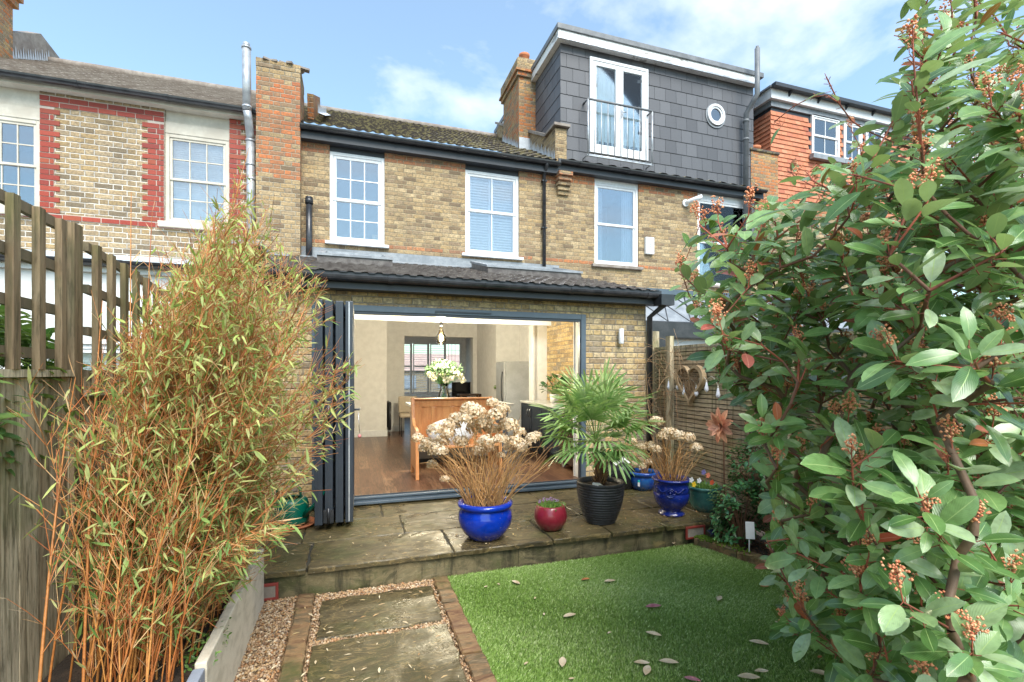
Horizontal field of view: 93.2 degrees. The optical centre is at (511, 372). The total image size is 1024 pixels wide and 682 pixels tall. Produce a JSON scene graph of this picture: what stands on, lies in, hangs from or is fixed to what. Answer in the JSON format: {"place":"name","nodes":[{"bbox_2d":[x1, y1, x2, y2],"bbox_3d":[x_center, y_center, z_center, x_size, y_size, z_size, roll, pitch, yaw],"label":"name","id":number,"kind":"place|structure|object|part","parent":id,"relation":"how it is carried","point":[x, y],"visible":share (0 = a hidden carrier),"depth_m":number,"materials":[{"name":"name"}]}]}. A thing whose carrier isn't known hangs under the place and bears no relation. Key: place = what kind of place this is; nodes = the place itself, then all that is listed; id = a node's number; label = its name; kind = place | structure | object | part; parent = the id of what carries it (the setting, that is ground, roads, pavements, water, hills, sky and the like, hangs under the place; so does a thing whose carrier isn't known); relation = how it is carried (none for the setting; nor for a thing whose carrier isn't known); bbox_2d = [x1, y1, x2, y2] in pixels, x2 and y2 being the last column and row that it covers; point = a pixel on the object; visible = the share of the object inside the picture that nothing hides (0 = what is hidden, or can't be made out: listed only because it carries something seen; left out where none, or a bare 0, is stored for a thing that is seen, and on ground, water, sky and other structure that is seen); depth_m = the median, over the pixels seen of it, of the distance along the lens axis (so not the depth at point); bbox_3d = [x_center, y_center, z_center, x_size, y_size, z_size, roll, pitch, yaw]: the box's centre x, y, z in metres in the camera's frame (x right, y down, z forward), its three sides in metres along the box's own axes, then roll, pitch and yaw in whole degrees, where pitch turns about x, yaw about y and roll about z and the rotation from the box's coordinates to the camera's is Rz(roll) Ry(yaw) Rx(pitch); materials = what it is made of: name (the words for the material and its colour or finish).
{"place":"outdoors","nodes":[
{"label":"outdoors","id":0,"kind":"place"},
{"bbox_2d":[233,579,472,681],"bbox_3d":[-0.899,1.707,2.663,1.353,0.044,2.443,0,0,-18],"label":"gravel","id":1,"kind":"structure","parent":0,"point":[270,650],"depth_m":3.18,"materials":[{"name":"beige gravel"}]},
{"bbox_2d":[42,549,263,681],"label":"raised bed","id":2,"kind":"object","parent":1,"relation":"on","point":[243,614],"visible":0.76,"depth_m":2.50,"materials":[{"name":"concrete"}]},
{"bbox_2d":[3,147,364,681],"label":"bamboo","id":3,"kind":"object","parent":2,"relation":"on","point":[194,438],"visible":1,"depth_m":2.13,"materials":[{"name":"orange plant"}]},
{"bbox_2d":[179,617,231,672],"bbox_3d":[-1.515,1.353,2.404,0.181,0.171,0.445,0,0,-18],"label":"trailing plant","id":4,"kind":"object","parent":2,"relation":"on","point":[202,643],"visible":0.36,"depth_m":2.31,"materials":[{"name":"green plant"}]},
{"bbox_2d":[278,593,314,681],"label":"brick edging","id":5,"kind":"object","parent":1,"relation":"on","point":[292,664],"visible":0.92,"depth_m":3.02,"materials":[{"name":"brown brick"}]},
{"bbox_2d":[307,586,466,681],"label":"garden path","id":6,"kind":"structure","parent":0,"point":[394,656],"depth_m":3.02,"materials":[{"name":"stone"}]},
{"bbox_2d":[405,401,513,462],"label":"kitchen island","id":7,"kind":"structure","parent":0,"point":[424,457],"depth_m":7.77,"materials":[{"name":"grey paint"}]},
{"bbox_2d":[438,383,449,397],"bbox_3d":[-1.160,0.338,8.253,0.210,0.320,0.210,0,0,-18],"label":"vase","id":8,"kind":"object","parent":7,"relation":"on","point":[439,394],"visible":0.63,"depth_m":8.21,"materials":[{"name":"clear glass"}]},
{"bbox_2d":[424,358,465,397],"bbox_3d":[-1.142,0.108,8.235,0.714,0.742,0.687,0,0,-18],"label":"rose bouquet","id":9,"kind":"object","parent":8,"relation":"in","point":[443,371],"visible":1,"depth_m":8.08,"materials":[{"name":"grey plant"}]},
{"bbox_2d":[432,576,496,681],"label":"brick edging","id":10,"kind":"object","parent":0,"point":[475,660],"visible":0.89,"depth_m":3.10,"materials":[{"name":"brown brick"}]},
{"bbox_2d":[237,488,750,601],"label":"patio","id":11,"kind":"structure","parent":0,"point":[340,561],"depth_m":4.42,"materials":[{"name":"stone"}]},
{"bbox_2d":[0,188,206,681],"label":"fence panel","id":12,"kind":"object","parent":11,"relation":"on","point":[24,566],"visible":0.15,"depth_m":2.15,"materials":[{"name":"brown wood"}]},
{"bbox_2d":[264,582,278,600],"bbox_3d":[-1.866,1.637,3.604,0.230,0.125,0.020,0,0,-18],"label":"air vent","id":13,"kind":"object","parent":11,"relation":"attached to","point":[271,591],"visible":0.41,"depth_m":3.62,"materials":[{"name":"red paint"}]},
{"bbox_2d":[269,516,314,531],"bbox_3d":[-2.166,1.485,4.761,0.460,0.030,0.460,0,0,-18],"label":"plant saucer","id":14,"kind":"object","parent":11,"relation":"on","point":[310,522],"visible":0.27,"depth_m":4.71,"materials":[{"name":"ceramic"}]},
{"bbox_2d":[274,480,324,526],"bbox_3d":[-2.090,1.258,4.696,0.518,0.424,0.318,0,0,40],"label":"watering can","id":15,"kind":"object","parent":14,"relation":"on","point":[304,512],"visible":0.61,"depth_m":4.66,"materials":[{"name":"green plastic"}]},
{"bbox_2d":[239,501,696,681],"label":"leaf litter","id":16,"kind":"object","parent":11,"relation":"on","point":[379,669],"visible":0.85,"depth_m":3.13,"materials":[{"name":"beige plant"}]},
{"bbox_2d":[458,494,512,541],"bbox_3d":[-0.245,1.333,4.431,0.504,0.335,0.504,0,0,-18],"label":"plant pot","id":17,"kind":"object","parent":11,"relation":"on","point":[483,523],"visible":0.73,"depth_m":4.23,"materials":[{"name":"blue ceramic"}]},
{"bbox_2d":[411,397,559,505],"bbox_3d":[-0.263,0.724,4.519,1.296,0.999,1.282,0,0,-18],"label":"dried hydrangea","id":18,"kind":"object","parent":17,"relation":"in","point":[469,411],"visible":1,"depth_m":4.37,"materials":[{"name":"beige plant"}]},
{"bbox_2d":[534,502,566,531],"bbox_3d":[0.369,1.382,4.648,0.320,0.236,0.320,0,0,-18],"label":"plant pot","id":19,"kind":"object","parent":11,"relation":"on","point":[548,519],"visible":0.88,"depth_m":4.52,"materials":[{"name":"red ceramic"}]},
{"bbox_2d":[536,497,566,511],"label":"flowering plant","id":20,"kind":"object","parent":19,"relation":"on","point":[548,503],"visible":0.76,"depth_m":4.63,"materials":[{"name":"green plant"}]},
{"bbox_2d":[576,476,624,525],"bbox_3d":[0.892,1.294,4.888,0.480,0.412,0.480,0,0,-18],"label":"plant pot","id":21,"kind":"object","parent":11,"relation":"on","point":[600,505],"visible":0.98,"depth_m":4.72,"materials":[{"name":"plastic"}]},
{"bbox_2d":[530,357,662,484],"bbox_3d":[0.853,0.487,4.891,1.387,1.315,1.277,0,0,-18],"label":"fan palm","id":22,"kind":"object","parent":21,"relation":"in","point":[594,402],"visible":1,"depth_m":4.68,"materials":[{"name":"green plant"}]},
{"bbox_2d":[604,458,634,489],"bbox_3d":[1.391,1.289,6.333,0.429,0.461,0.444,0,0,-18],"label":"plant","id":23,"kind":"object","parent":11,"relation":"on","point":[628,485],"visible":0.44,"depth_m":6.17,"materials":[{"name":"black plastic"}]},
{"bbox_2d":[630,468,659,490],"bbox_3d":[1.699,1.382,6.265,0.416,0.236,0.416,0,0,-18],"label":"plant pot","id":24,"kind":"object","parent":11,"relation":"on","point":[641,481],"visible":0.7,"depth_m":6.11,"materials":[{"name":"blue ceramic"}]},
{"bbox_2d":[652,474,689,516],"bbox_3d":[1.698,1.307,5.155,0.406,0.386,0.406,0,0,-18],"label":"plant pot","id":25,"kind":"object","parent":11,"relation":"on","point":[671,498],"visible":0.92,"depth_m":5.02,"materials":[{"name":"blue ceramic"}]},
{"bbox_2d":[634,416,712,480],"bbox_3d":[1.669,0.809,5.155,0.811,0.725,0.842,0,0,-18],"label":"dried hydrangea","id":26,"kind":"object","parent":25,"relation":"in","point":[666,433],"visible":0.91,"depth_m":5.10,"materials":[{"name":"beige plant"}]},
{"bbox_2d":[685,525,704,539],"bbox_3d":[1.829,1.587,4.826,0.230,0.125,0.020,0,0,-18],"label":"air vent","id":27,"kind":"object","parent":11,"relation":"attached to","point":[691,532],"visible":0.8,"depth_m":4.82,"materials":[{"name":"paint"}]},
{"bbox_2d":[689,482,722,512],"bbox_3d":[2.103,1.366,5.299,0.380,0.268,0.380,0,0,-18],"label":"plant pot","id":28,"kind":"object","parent":11,"relation":"on","point":[699,501],"visible":0.61,"depth_m":5.16,"materials":[{"name":"teal ceramic"}]},
{"bbox_2d":[689,469,720,488],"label":"pansies","id":29,"kind":"object","parent":28,"relation":"on","point":[698,483],"visible":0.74,"depth_m":5.19,"materials":[{"name":"green plant"}]},
{"bbox_2d":[706,408,732,493],"bbox_3d":[2.269,1.030,5.269,0.158,1.320,0.385,0,0,-18],"label":"metal flower","id":30,"kind":"object","parent":11,"relation":"on","point":[719,423],"visible":0.99,"depth_m":5.27,"materials":[{"name":"brown metal"}]},
{"bbox_2d":[646,331,1023,530],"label":"slatted fence","id":31,"kind":"object","parent":11,"relation":"on","point":[695,416],"visible":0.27,"depth_m":5.79,"materials":[{"name":"brown wood"}]},
{"bbox_2d":[675,365,706,404],"bbox_3d":[2.174,0.152,5.911,0.060,0.488,0.513,0,0,-18],"label":"heart ornament","id":32,"kind":"object","parent":31,"relation":"hanging from","point":[688,395],"visible":0.97,"depth_m":5.89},
{"bbox_2d":[667,373,732,397],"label":"string lights","id":33,"kind":"object","parent":31,"relation":"hanging from","point":[706,389],"visible":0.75,"depth_m":5.63},
{"bbox_2d":[13,0,1023,353],"label":"sky","id":34,"kind":"structure","parent":0,"point":[442,62],"materials":[{"name":"blue"}]},
{"bbox_2d":[404,392,763,532],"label":"ground","id":35,"kind":"structure","parent":0,"point":[451,393],"depth_m":44.17,"materials":[{"name":"soil"}]},
{"bbox_2d":[0,305,90,475],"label":"laurel shrub","id":36,"kind":"object","parent":35,"relation":"on","point":[26,335],"visible":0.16,"depth_m":2.15,"materials":[{"name":"green plant"}]},
{"bbox_2d":[0,0,289,372],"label":"terraced house","id":37,"kind":"structure","parent":35,"relation":"on","point":[89,148],"depth_m":7.29,"materials":[{"name":"brick"}]},
{"bbox_2d":[0,116,39,215],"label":"window","id":38,"kind":"structure","parent":37,"relation":"in","point":[19,137],"depth_m":7.41,"materials":[{"name":"beige paint"}]},
{"bbox_2d":[49,343,141,369],"bbox_3d":[-4.694,0.245,5.595,1.000,1.150,0.111,0,0,-18],"label":"window","id":39,"kind":"structure","parent":37,"relation":"in","point":[87,348],"depth_m":5.57,"materials":[{"name":"white plastic"}]},
{"bbox_2d":[157,133,233,232],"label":"window","id":40,"kind":"structure","parent":37,"relation":"in","point":[191,163],"depth_m":7.62,"materials":[{"name":"beige paint"}]},
{"bbox_2d":[404,354,458,391],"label":"terraced house","id":41,"kind":"structure","parent":35,"relation":"on","point":[454,357],"depth_m":45.06,"materials":[{"name":"brick"}]},
{"bbox_2d":[404,375,415,388],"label":"window","id":42,"kind":"structure","parent":41,"relation":"in","point":[406,383],"depth_m":44.19,"materials":[{"name":"glass"}]},
{"bbox_2d":[236,52,674,525],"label":"terraced house","id":43,"kind":"structure","parent":35,"relation":"on","point":[462,248],"depth_m":8.12,"materials":[{"name":"brick"}]},
{"bbox_2d":[315,299,324,525],"bbox_3d":[-1.935,0.373,4.950,0.070,2.135,0.804,0,0,-16],"label":"door leaf","id":44,"kind":"structure","parent":43,"relation":"in","point":[320,333],"depth_m":4.57,"materials":[{"name":"metal"}]},
{"bbox_2d":[323,300,335,523],"bbox_3d":[-1.849,0.373,4.966,0.090,2.135,0.827,0,0,-16],"label":"door leaf","id":45,"kind":"structure","parent":43,"relation":"in","point":[329,512],"depth_m":4.62,"materials":[{"name":"metal"}]},
{"bbox_2d":[336,301,344,522],"bbox_3d":[-1.770,0.373,5.025,0.070,2.135,0.764,0,0,-16],"label":"door leaf","id":46,"kind":"structure","parent":43,"relation":"in","point":[340,307],"depth_m":4.67,"materials":[{"name":"metal"}]},
{"bbox_2d":[345,301,360,521],"bbox_3d":[-1.659,0.373,5.052,0.143,2.135,0.785,0,0,-18],"label":"door leaf","id":47,"kind":"structure","parent":43,"relation":"in","point":[349,307],"depth_m":4.67,"materials":[{"name":"metal"}]},
{"bbox_2d":[325,151,388,248],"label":"window","id":48,"kind":"structure","parent":43,"relation":"in","point":[357,182],"depth_m":8.78,"materials":[{"name":"glass"}]},
{"bbox_2d":[372,234,377,239],"bbox_3d":[-2.397,-2.359,8.547,0.140,0.160,0.015,0,0,-18],"label":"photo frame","id":49,"kind":"object","parent":43,"relation":"on","point":[374,237],"visible":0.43,"depth_m":8.53,"materials":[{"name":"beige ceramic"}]},
{"bbox_2d":[387,401,390,434],"bbox_3d":[-2.864,1.040,11.271,0.059,0.760,0.659,0,0,-18],"label":"radiator","id":50,"kind":"object","parent":43,"relation":"on","point":[389,415],"visible":0.97,"depth_m":11.01,"materials":[{"name":"black metal"}]},
{"bbox_2d":[398,396,416,436],"bbox_3d":[-2.360,0.980,11.069,0.430,0.880,0.500,0,0,-18],"label":"dining chair","id":51,"kind":"object","parent":43,"relation":"on","point":[403,409],"visible":0.56,"depth_m":11.19,"materials":[{"name":"beige wood"}]},
{"bbox_2d":[404,342,460,395],"bbox_3d":[-2.916,-0.140,16.860,2.350,1.880,0.133,0,0,-18],"label":"bay window","id":52,"kind":"structure","parent":43,"relation":"in","point":[419,343],"depth_m":16.78,"materials":[{"name":"white plastic"}]},
{"bbox_2d":[436,322,446,344],"bbox_3d":[-1.155,-0.967,7.886,0.180,1.015,0.180,0,0,-18],"label":"pendant lamp","id":53,"kind":"object","parent":43,"relation":"hanging from","point":[441,325],"visible":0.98,"depth_m":7.92,"materials":[{"name":"clear glass"}]},
{"bbox_2d":[410,396,502,479],"bbox_3d":[-0.798,0.885,6.872,1.200,1.069,0.629,0,0,-18],"label":"pew bench","id":54,"kind":"object","parent":43,"relation":"on","point":[425,413],"visible":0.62,"depth_m":6.98,"materials":[{"name":"orange wood"}]},
{"bbox_2d":[427,418,473,444],"bbox_3d":[-0.852,0.820,6.690,0.671,0.397,0.274,0,0,-18],"label":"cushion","id":55,"kind":"object","parent":54,"relation":"on","point":[458,431],"visible":0.19,"depth_m":6.61,"materials":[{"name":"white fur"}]},
{"bbox_2d":[457,393,480,396],"bbox_3d":[-1.067,0.970,12.049,0.540,0.900,0.350,0,0,-18],"label":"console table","id":56,"kind":"object","parent":43,"relation":"on","point":[475,394],"visible":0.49,"depth_m":11.90,"materials":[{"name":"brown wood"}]},
{"bbox_2d":[452,382,469,396],"bbox_3d":[-1.349,0.445,12.830,0.501,0.413,0.110,0,0,-18],"label":"screen","id":57,"kind":"object","parent":56,"relation":"on","point":[460,388],"visible":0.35,"depth_m":12.80,"materials":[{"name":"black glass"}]},
{"bbox_2d":[462,170,523,260],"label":"window","id":58,"kind":"structure","parent":43,"relation":"in","point":[491,199],"depth_m":9.16,"materials":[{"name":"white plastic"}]},
{"bbox_2d":[496,361,528,439],"bbox_3d":[0.008,0.580,10.325,0.662,1.640,0.600,0,0,-18],"label":"fridge","id":59,"kind":"object","parent":43,"relation":"on","point":[512,381],"visible":0.45,"depth_m":10.04,"materials":[{"name":"silver metal"}]},
{"bbox_3d":[-0.235,0.285,10.244,0.048,1.030,0.580,0,0,-18],"label":"upper door","id":60,"kind":"part","parent":59,"relation":"part of","materials":[{"name":"silver metal"}]},
{"bbox_2d":[520,400,567,464],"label":"kitchen units","id":61,"kind":"object","parent":43,"relation":"on","point":[530,421],"visible":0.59,"depth_m":8.36,"materials":[{"name":"blue paint"}]},
{"bbox_3d":[0.236,0.935,8.996,0.060,0.730,0.462,0,0,-18],"label":"cabinet door","id":62,"kind":"part","parent":61,"relation":"part of","materials":[{"name":"blue paint"}]},
{"bbox_3d":[0.385,0.935,8.548,0.060,0.730,0.462,0,0,-18],"label":"cabinet door","id":63,"kind":"part","parent":61,"relation":"part of","materials":[{"name":"blue paint"}]},
{"bbox_3d":[0.533,0.935,8.100,0.060,0.730,0.462,0,0,-18],"label":"cabinet door","id":64,"kind":"part","parent":61,"relation":"part of","materials":[{"name":"blue paint"}]},
{"bbox_2d":[540,373,567,402],"bbox_3d":[0.738,0.258,8.458,0.543,0.520,0.581,0,0,-18],"label":"pot plant","id":65,"kind":"object","parent":61,"relation":"on","point":[552,399],"visible":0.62,"depth_m":8.41,"materials":[{"name":"green plant"}]},
{"bbox_3d":[0.681,0.935,7.652,0.060,0.730,0.462,0,0,-18],"label":"cabinet door","id":66,"kind":"part","parent":61,"relation":"part of","materials":[{"name":"blue paint"}]},
{"bbox_2d":[559,410,572,466],"bbox_3d":[1.062,0.995,7.145,0.597,0.850,0.580,0,0,-18],"label":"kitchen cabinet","id":67,"kind":"object","parent":43,"relation":"on","point":[570,462],"visible":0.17,"depth_m":7.10,"materials":[{"name":"black wood"}]},
{"bbox_2d":[618,329,623,343],"bbox_3d":[1.458,-0.493,6.489,0.067,0.200,0.093,0,0,-18],"label":"wall lamp","id":68,"kind":"object","parent":43,"relation":"attached to","point":[621,336],"visible":1,"depth_m":6.45,"materials":[{"name":"metal"}]},
{"bbox_2d":[494,22,852,349],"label":"terraced house","id":69,"kind":"structure","parent":35,"relation":"on","point":[656,136],"depth_m":10.11,"materials":[{"name":"brick"}]},
{"bbox_2d":[591,182,642,269],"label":"window","id":70,"kind":"structure","parent":69,"relation":"in","point":[616,206],"depth_m":10.10,"materials":[{"name":"white plastic"}]},
{"bbox_2d":[589,56,647,161],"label":"french doors","id":71,"kind":"structure","parent":69,"relation":"in","point":[617,82],"depth_m":9.88,"materials":[{"name":"white plastic"}]},
{"bbox_2d":[644,237,653,254],"bbox_3d":[2.859,-2.647,10.070,0.202,0.348,0.070,0,0,-18],"label":"alarm box","id":72,"kind":"object","parent":69,"relation":"attached to","point":[649,245],"visible":1,"depth_m":10.04,"materials":[{"name":"white plastic"}]},
{"bbox_2d":[682,194,702,206],"bbox_3d":[3.839,-3.669,10.293,0.413,0.202,0.143,0,0,32],"label":"security camera","id":73,"kind":"object","parent":69,"relation":"attached to","point":[685,202],"visible":0.97,"depth_m":10.25,"materials":[{"name":"white plastic"}]},
{"bbox_2d":[706,104,724,127],"bbox_3d":[4.488,-5.667,10.669,0.530,0.530,0.080,0,0,-18],"label":"porthole window","id":74,"kind":"structure","parent":69,"relation":"in","point":[713,123],"depth_m":10.64,"materials":[{"name":"white plastic"}]},
{"bbox_2d":[698,198,742,287],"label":"window","id":75,"kind":"structure","parent":69,"relation":"in","point":[730,208],"depth_m":10.75,"materials":[{"name":"white plastic"}]},
{"bbox_2d":[694,537,772,570],"bbox_3d":[2.707,1.681,3.225,0.305,0.138,3.638,0,0,-25],"label":"brick edging","id":76,"kind":"object","parent":35,"relation":"on","point":[752,557],"visible":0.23,"depth_m":4.47,"materials":[{"name":"brown brick"}]},
{"bbox_2d":[694,534,750,555],"bbox_3d":[2.545,1.626,3.704,0.272,0.036,2.655,0,0,-29],"label":"moss","id":77,"kind":"object","parent":76,"relation":"on","point":[706,538],"visible":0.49,"depth_m":4.62,"materials":[{"name":"green plant"}]},
{"bbox_2d":[753,81,940,315],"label":"terraced house","id":78,"kind":"structure","parent":35,"relation":"on","point":[805,137],"depth_m":11.54,"materials":[{"name":"brick"}]},
{"bbox_2d":[810,114,845,163],"bbox_3d":[7.608,-5.658,11.700,1.034,1.100,0.180,0,0,-18],"label":"window","id":79,"kind":"structure","parent":78,"relation":"in","point":[820,125],"depth_m":11.72,"materials":[{"name":"white plastic"}]},
{"bbox_2d":[842,121,861,165],"bbox_3d":[8.469,-5.658,11.985,0.760,1.100,0.180,0,0,-18],"label":"window","id":80,"kind":"structure","parent":78,"relation":"in","point":[848,137],"depth_m":11.99,"materials":[{"name":"white plastic"}]},
{"bbox_2d":[864,128,884,169],"bbox_3d":[9.195,-5.658,12.225,0.790,1.100,0.180,0,0,-18],"label":"window","id":81,"kind":"structure","parent":78,"relation":"in","point":[878,131],"depth_m":12.24,"materials":[{"name":"white plastic"}]},
{"bbox_2d":[627,437,655,472],"bbox_3d":[1.703,1.071,6.346,0.394,0.483,0.575,0,0,13],"label":"dried hydrangea","id":82,"kind":"object","parent":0,"point":[645,463],"visible":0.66,"depth_m":6.25,"materials":[{"name":"beige plant"}]},
{"bbox_2d":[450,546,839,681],"bbox_3d":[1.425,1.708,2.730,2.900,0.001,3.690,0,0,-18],"label":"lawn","id":83,"kind":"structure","parent":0,"point":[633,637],"depth_m":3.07,"materials":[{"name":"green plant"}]},
{"bbox_2d":[669,0,1023,681],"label":"red robin shrub","id":84,"kind":"object","parent":83,"relation":"on","point":[895,557],"visible":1,"depth_m":1.53,"materials":[{"name":"green plant"}]},
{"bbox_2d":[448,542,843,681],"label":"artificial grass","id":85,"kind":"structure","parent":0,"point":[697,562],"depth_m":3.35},
{"bbox_2d":[559,657,565,666],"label":"fallen leaf","id":86,"kind":"object","parent":85,"relation":"on","point":[562,661],"visible":1,"depth_m":2.82,"materials":[{"name":"beige plant"}]},
{"bbox_2d":[563,613,575,616],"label":"fallen leaf","id":87,"kind":"object","parent":85,"relation":"on","point":[568,614],"visible":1,"depth_m":3.36,"materials":[{"name":"beige plant"}]},
{"bbox_2d":[634,660,649,663],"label":"fallen leaf","id":88,"kind":"object","parent":85,"relation":"on","point":[641,661],"visible":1,"depth_m":2.81,"materials":[{"name":"beige plant"}]},
{"bbox_2d":[643,665,650,674],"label":"fallen leaf","id":89,"kind":"object","parent":85,"relation":"on","point":[646,669],"visible":1,"depth_m":2.74,"materials":[{"name":"beige plant"}]},
{"bbox_2d":[645,603,660,606],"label":"fallen leaf","id":90,"kind":"object","parent":85,"relation":"on","point":[652,605],"visible":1,"depth_m":3.49,"materials":[{"name":"purple plant"}]},
{"bbox_2d":[646,631,660,635],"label":"fallen leaf","id":91,"kind":"object","parent":85,"relation":"on","point":[653,633],"visible":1,"depth_m":3.12,"materials":[{"name":"beige plant"}]},
{"bbox_2d":[659,658,678,662],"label":"fallen leaf","id":92,"kind":"object","parent":85,"relation":"on","point":[667,660],"visible":1,"depth_m":2.82,"materials":[{"name":"beige plant"}]},
{"bbox_2d":[684,676,700,680],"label":"fallen leaf","id":93,"kind":"object","parent":85,"relation":"on","point":[693,678],"visible":1,"depth_m":2.66,"materials":[{"name":"pink plant"}]},
{"bbox_2d":[738,673,759,678],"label":"fallen leaf","id":94,"kind":"object","parent":85,"relation":"on","point":[748,675],"visible":1,"depth_m":2.68,"materials":[{"name":"beige plant"}]},
{"bbox_2d":[749,639,767,643],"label":"fallen leaf","id":95,"kind":"object","parent":85,"relation":"on","point":[758,641],"visible":1,"depth_m":3.02,"materials":[{"name":"beige plant"}]},
{"bbox_2d":[755,668,767,671],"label":"fallen leaf","id":96,"kind":"object","parent":85,"relation":"on","point":[761,670],"visible":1,"depth_m":2.73,"materials":[{"name":"beige plant"}]},
{"bbox_2d":[810,669,824,674],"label":"fallen leaf","id":97,"kind":"object","parent":85,"relation":"on","point":[817,671],"visible":0.63,"depth_m":2.72,"materials":[{"name":"beige plant"}]},
{"bbox_2d":[722,532,770,554],"bbox_3d":[3.256,1.680,3.404,1.680,0.020,3.620,0,0,-18],"label":"planting bed","id":98,"kind":"object","parent":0,"point":[759,548],"depth_m":4.70,"materials":[{"name":"soil"}]},
{"bbox_2d":[706,529,714,536],"bbox_3d":[1.965,1.615,4.760,0.090,0.150,0.064,0,0,-33],"label":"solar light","id":99,"kind":"object","parent":98,"relation":"on","point":[710,533],"visible":0.69,"depth_m":4.74,"materials":[{"name":"black plastic"}]},
{"bbox_2d":[707,473,770,546],"bbox_3d":[2.225,1.362,4.694,0.642,0.721,0.581,0,0,22],"label":"camellia","id":100,"kind":"object","parent":98,"relation":"on","point":[738,531],"visible":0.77,"depth_m":4.62,"materials":[{"name":"green plant"}]},
{"bbox_2d":[723,441,773,504],"bbox_3d":[2.375,0.944,4.727,0.465,0.702,0.719,0,0,-18],"label":"camellia","id":101,"kind":"object","parent":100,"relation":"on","point":[752,477],"visible":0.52,"depth_m":4.75,"materials":[{"name":"green plant"}]},
{"bbox_2d":[720,535,769,563],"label":"bark chippings","id":102,"kind":"object","parent":98,"relation":"on","point":[760,546],"visible":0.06,"depth_m":4.67,"materials":[{"name":"brown wood"}]},
{"bbox_2d":[745,522,754,551],"bbox_3d":[2.154,1.524,4.378,0.104,0.353,0.036,0,0,-10],"label":"plant marker","id":103,"kind":"object","parent":98,"relation":"on","point":[750,530],"visible":0.94,"depth_m":4.38,"materials":[{"name":"white plastic"}]}
]}

